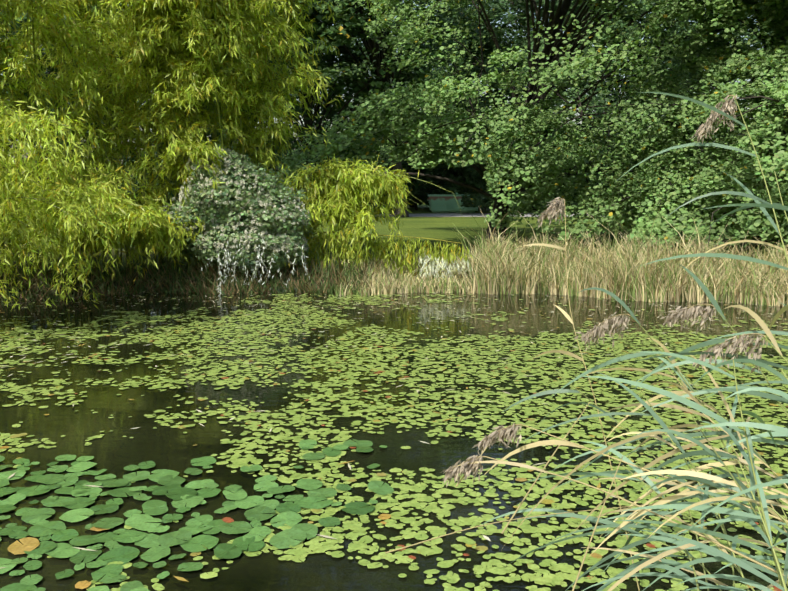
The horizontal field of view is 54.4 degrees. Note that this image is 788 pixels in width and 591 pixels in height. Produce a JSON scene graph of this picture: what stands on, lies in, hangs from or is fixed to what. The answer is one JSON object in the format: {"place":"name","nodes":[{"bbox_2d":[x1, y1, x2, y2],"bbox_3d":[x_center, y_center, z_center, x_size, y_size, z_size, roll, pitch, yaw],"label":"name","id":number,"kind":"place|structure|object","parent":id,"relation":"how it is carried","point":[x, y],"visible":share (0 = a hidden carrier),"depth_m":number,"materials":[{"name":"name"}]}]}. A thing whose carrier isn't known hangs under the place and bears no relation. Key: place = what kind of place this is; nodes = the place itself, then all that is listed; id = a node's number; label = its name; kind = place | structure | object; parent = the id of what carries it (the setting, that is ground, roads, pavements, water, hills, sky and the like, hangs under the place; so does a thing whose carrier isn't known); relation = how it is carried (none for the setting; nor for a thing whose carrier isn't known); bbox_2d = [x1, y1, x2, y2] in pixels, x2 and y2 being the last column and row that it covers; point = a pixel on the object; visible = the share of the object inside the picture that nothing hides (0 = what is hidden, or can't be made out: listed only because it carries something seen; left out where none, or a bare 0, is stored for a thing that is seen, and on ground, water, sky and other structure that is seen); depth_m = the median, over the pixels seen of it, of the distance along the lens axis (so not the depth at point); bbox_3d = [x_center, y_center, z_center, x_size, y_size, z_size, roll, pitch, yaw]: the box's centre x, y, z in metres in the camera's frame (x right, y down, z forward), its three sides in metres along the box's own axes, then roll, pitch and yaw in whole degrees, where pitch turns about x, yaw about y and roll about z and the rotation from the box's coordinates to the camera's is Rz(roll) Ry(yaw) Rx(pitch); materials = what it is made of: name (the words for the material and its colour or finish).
{"place":"outdoors","nodes":[
{"label":"outdoors","id":0,"kind":"place"},
{"bbox_2d":[0,1,148,186],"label":"tree","id":1,"kind":"object","parent":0,"point":[50,122],"depth_m":65.60,"materials":[{"name":"green plant"}]},
{"bbox_2d":[9,23,159,202],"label":"tree","id":2,"kind":"object","parent":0,"point":[92,127],"depth_m":67.43,"materials":[{"name":"green plant"}]},
{"bbox_2d":[120,146,177,203],"bbox_3d":[-18.473,-9.634,63.105,9.978,5.849,9.482,0,8,2],"label":"hedge","id":3,"kind":"object","parent":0,"point":[133,188],"depth_m":61.11,"materials":[{"name":"green plant"}]},
{"bbox_2d":[115,64,337,203],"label":"tree","id":4,"kind":"object","parent":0,"point":[219,137],"depth_m":67.65,"materials":[{"name":"green plant"}]},
{"bbox_2d":[235,134,302,180],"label":"hedge","id":5,"kind":"object","parent":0,"point":[277,153],"depth_m":63.12,"materials":[{"name":"green plant"}]},
{"bbox_2d":[193,15,441,208],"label":"tree","id":6,"kind":"object","parent":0,"point":[348,121],"depth_m":66.43,"materials":[{"name":"green plant"}]},
{"bbox_2d":[0,0,758,170],"label":"sky","id":7,"kind":"structure","parent":0,"point":[577,113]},
{"bbox_2d":[0,291,787,590],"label":"pond water","id":8,"kind":"structure","parent":0,"point":[115,452],"depth_m":6.92,"materials":[{"name":"black liquid"}]},
{"bbox_2d":[0,97,127,313],"bbox_3d":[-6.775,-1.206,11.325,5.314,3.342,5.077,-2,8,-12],"label":"bamboo leaves","id":9,"kind":"object","parent":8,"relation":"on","point":[15,124],"visible":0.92,"depth_m":10.93,"materials":[{"name":"green plant"}]},
{"bbox_2d":[4,273,165,305],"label":"bank twigs","id":10,"kind":"object","parent":8,"relation":"in","point":[96,289],"visible":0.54,"depth_m":14.37,"materials":[{"name":"brown plant"}]},
{"bbox_2d":[0,433,393,590],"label":"lily pads","id":11,"kind":"object","parent":8,"relation":"on","point":[171,481],"visible":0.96,"depth_m":4.83,"materials":[{"name":"green plant"}]},
{"bbox_2d":[200,238,309,295],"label":"branches","id":12,"kind":"object","parent":8,"relation":"on","point":[234,266],"depth_m":15.20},
{"bbox_2d":[0,292,783,581],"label":"floating leaves","id":13,"kind":"object","parent":8,"relation":"on","point":[349,466],"visible":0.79,"depth_m":10.05,"materials":[{"name":"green plant"}]},
{"bbox_2d":[0,292,787,590],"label":"lily pads","id":14,"kind":"object","parent":8,"relation":"on","point":[299,551],"visible":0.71,"depth_m":6.85,"materials":[{"name":"green plant"}]},
{"bbox_2d":[0,203,787,299],"bbox_3d":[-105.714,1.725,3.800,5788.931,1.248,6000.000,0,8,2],"label":"ground","id":15,"kind":"structure","parent":0,"point":[438,228],"depth_m":27.13,"materials":[{"name":"green plant"}]},
{"bbox_2d":[0,0,194,220],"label":"tree","id":16,"kind":"object","parent":15,"relation":"on","point":[51,69],"depth_m":37.39,"materials":[{"name":"green plant"}]},
{"bbox_2d":[2,0,366,201],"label":"tree","id":17,"kind":"object","parent":15,"relation":"on","point":[318,17],"depth_m":42.51,"materials":[{"name":"green plant"}]},
{"bbox_2d":[0,252,387,301],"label":"bank fringe","id":18,"kind":"object","parent":15,"relation":"on","point":[200,286],"visible":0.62,"depth_m":15.42,"materials":[{"name":"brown plant"}]},
{"bbox_2d":[0,0,464,283],"bbox_3d":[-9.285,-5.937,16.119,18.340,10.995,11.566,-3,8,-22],"label":"bamboo grove culms","id":19,"kind":"object","parent":15,"relation":"on","point":[214,135],"visible":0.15,"depth_m":15.94,"materials":[{"name":"green plant"}]},
{"bbox_2d":[163,148,314,272],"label":"clematis leaves","id":20,"kind":"object","parent":19,"relation":"attached to","point":[223,215],"visible":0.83,"depth_m":15.41,"materials":[{"name":"green plant"}]},
{"bbox_2d":[161,147,308,252],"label":"clematis seed heads","id":21,"kind":"object","parent":20,"relation":"attached to","point":[234,227],"visible":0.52,"depth_m":15.34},
{"bbox_2d":[262,149,360,201],"bbox_3d":[-6.385,-9.337,62.059,10.066,5.552,8.834,0,8,2],"label":"hedge","id":22,"kind":"object","parent":15,"relation":"on","point":[279,168],"depth_m":60.84,"materials":[{"name":"green plant"}]},
{"bbox_2d":[198,0,466,215],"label":"tree","id":23,"kind":"object","parent":15,"relation":"on","point":[344,29],"depth_m":46.68,"materials":[{"name":"green plant"}]},
{"bbox_2d":[299,147,409,206],"bbox_3d":[-3.542,-9.761,61.614,10.369,6.511,9.351,0,8,2],"label":"hedge","id":24,"kind":"object","parent":15,"relation":"on","point":[374,180],"depth_m":59.38,"materials":[{"name":"green plant"}]},
{"bbox_2d":[265,232,474,280],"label":"shrubs","id":25,"kind":"object","parent":15,"relation":"on","point":[379,243],"depth_m":15.99,"materials":[{"name":"green plant"}]},
{"bbox_2d":[258,0,501,216],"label":"tree","id":26,"kind":"object","parent":15,"relation":"on","point":[332,58],"depth_m":47.54,"materials":[{"name":"green plant"}]},
{"bbox_2d":[370,138,470,209],"bbox_3d":[2.063,-9.966,62.856,10.858,6.576,10.337,0,8,2],"label":"hedge","id":27,"kind":"object","parent":15,"relation":"on","point":[416,183],"depth_m":59.62,"materials":[{"name":"green plant"}]},
{"bbox_2d":[413,154,490,205],"bbox_3d":[6.516,-9.242,62.684,10.090,5.193,9.403,0,8,2],"label":"hedge","id":28,"kind":"object","parent":15,"relation":"on","point":[472,176],"depth_m":59.99,"materials":[{"name":"green plant"}]},
{"bbox_2d":[427,193,477,212],"bbox_3d":[4.413,-6.920,57.047,3.820,1.480,1.920,0,8,-2],"label":"skip container","id":29,"kind":"object","parent":15,"relation":"on","point":[443,203],"visible":0.79,"depth_m":56.22,"materials":[{"name":"metal"}]},
{"bbox_2d":[461,191,492,213],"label":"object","id":30,"kind":"object","parent":15,"relation":"on","point":[481,201],"depth_m":53.26,"materials":[{"name":"green"}]},
{"bbox_2d":[255,0,787,247],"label":"linden","id":31,"kind":"object","parent":15,"relation":"on","point":[441,151],"depth_m":20.11,"materials":[{"name":"green plant"}]},
{"bbox_2d":[476,161,574,205],"bbox_3d":[10.128,-8.790,61.559,9.600,4.601,9.660,0,8,2],"label":"hedge","id":32,"kind":"object","parent":15,"relation":"on","point":[524,185],"visible":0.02,"depth_m":58.90,"materials":[{"name":"green plant"}]},
{"bbox_2d":[383,0,669,211],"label":"tree","id":33,"kind":"object","parent":15,"relation":"on","point":[489,44],"depth_m":54.76,"materials":[{"name":"green plant"}]},
{"bbox_2d":[519,143,598,205],"bbox_3d":[13.402,-9.165,60.687,9.850,5.576,10.017,0,8,2],"label":"hedge","id":34,"kind":"object","parent":15,"relation":"on","point":[567,190],"depth_m":58.19,"materials":[{"name":"green plant"}]},
{"bbox_2d":[334,208,787,306],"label":"bank reeds","id":35,"kind":"object","parent":15,"relation":"on","point":[538,269],"visible":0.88,"depth_m":15.12,"materials":[{"name":"beige plant"}]},
{"bbox_2d":[557,141,649,205],"bbox_3d":[17.502,-9.522,61.109,9.847,6.174,10.358,0,8,2],"label":"hedge","id":36,"kind":"object","parent":15,"relation":"on","point":[586,182],"depth_m":59.17,"materials":[{"name":"green plant"}]},
{"bbox_2d":[459,0,787,252],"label":"linden","id":37,"kind":"object","parent":15,"relation":"on","point":[710,178],"depth_m":18.72,"materials":[{"name":"green plant"}]},
{"bbox_2d":[620,3,787,225],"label":"linden","id":38,"kind":"object","parent":15,"relation":"on","point":[783,27],"visible":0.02,"depth_m":21.33,"materials":[{"name":"green plant"}]},
{"bbox_2d":[676,50,787,246],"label":"shrub","id":39,"kind":"object","parent":15,"relation":"on","point":[766,116],"depth_m":16.24,"materials":[{"name":"green plant"}]},
{"bbox_2d":[320,0,504,206],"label":"tree","id":40,"kind":"object","parent":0,"point":[397,77],"depth_m":70.27,"materials":[{"name":"green plant"}]},
{"bbox_2d":[322,213,604,216],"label":"gravel path","id":41,"kind":"structure","parent":0,"point":[452,215],"depth_m":51.27,"materials":[{"name":"grey gravel"}]},
{"bbox_2d":[425,0,651,205],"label":"tree","id":42,"kind":"object","parent":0,"point":[573,116],"depth_m":63.24,"materials":[{"name":"green plant"}]},
{"bbox_2d":[385,92,787,590],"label":"reed","id":43,"kind":"object","parent":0,"point":[750,517],"depth_m":2.96,"materials":[{"name":"green plant"}]},
{"bbox_2d":[440,95,767,486],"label":"reed plumes","id":44,"kind":"object","parent":43,"relation":"attached to","point":[684,314],"visible":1,"depth_m":3.34,"materials":[{"name":"brown plant"}]},
{"bbox_2d":[513,0,756,149],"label":"tree","id":45,"kind":"object","parent":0,"point":[674,28],"depth_m":61.34,"materials":[{"name":"green plant"}]},
{"bbox_2d":[590,1,772,206],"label":"tree","id":46,"kind":"object","parent":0,"point":[702,49],"depth_m":60.10,"materials":[{"name":"green plant"}]}
]}

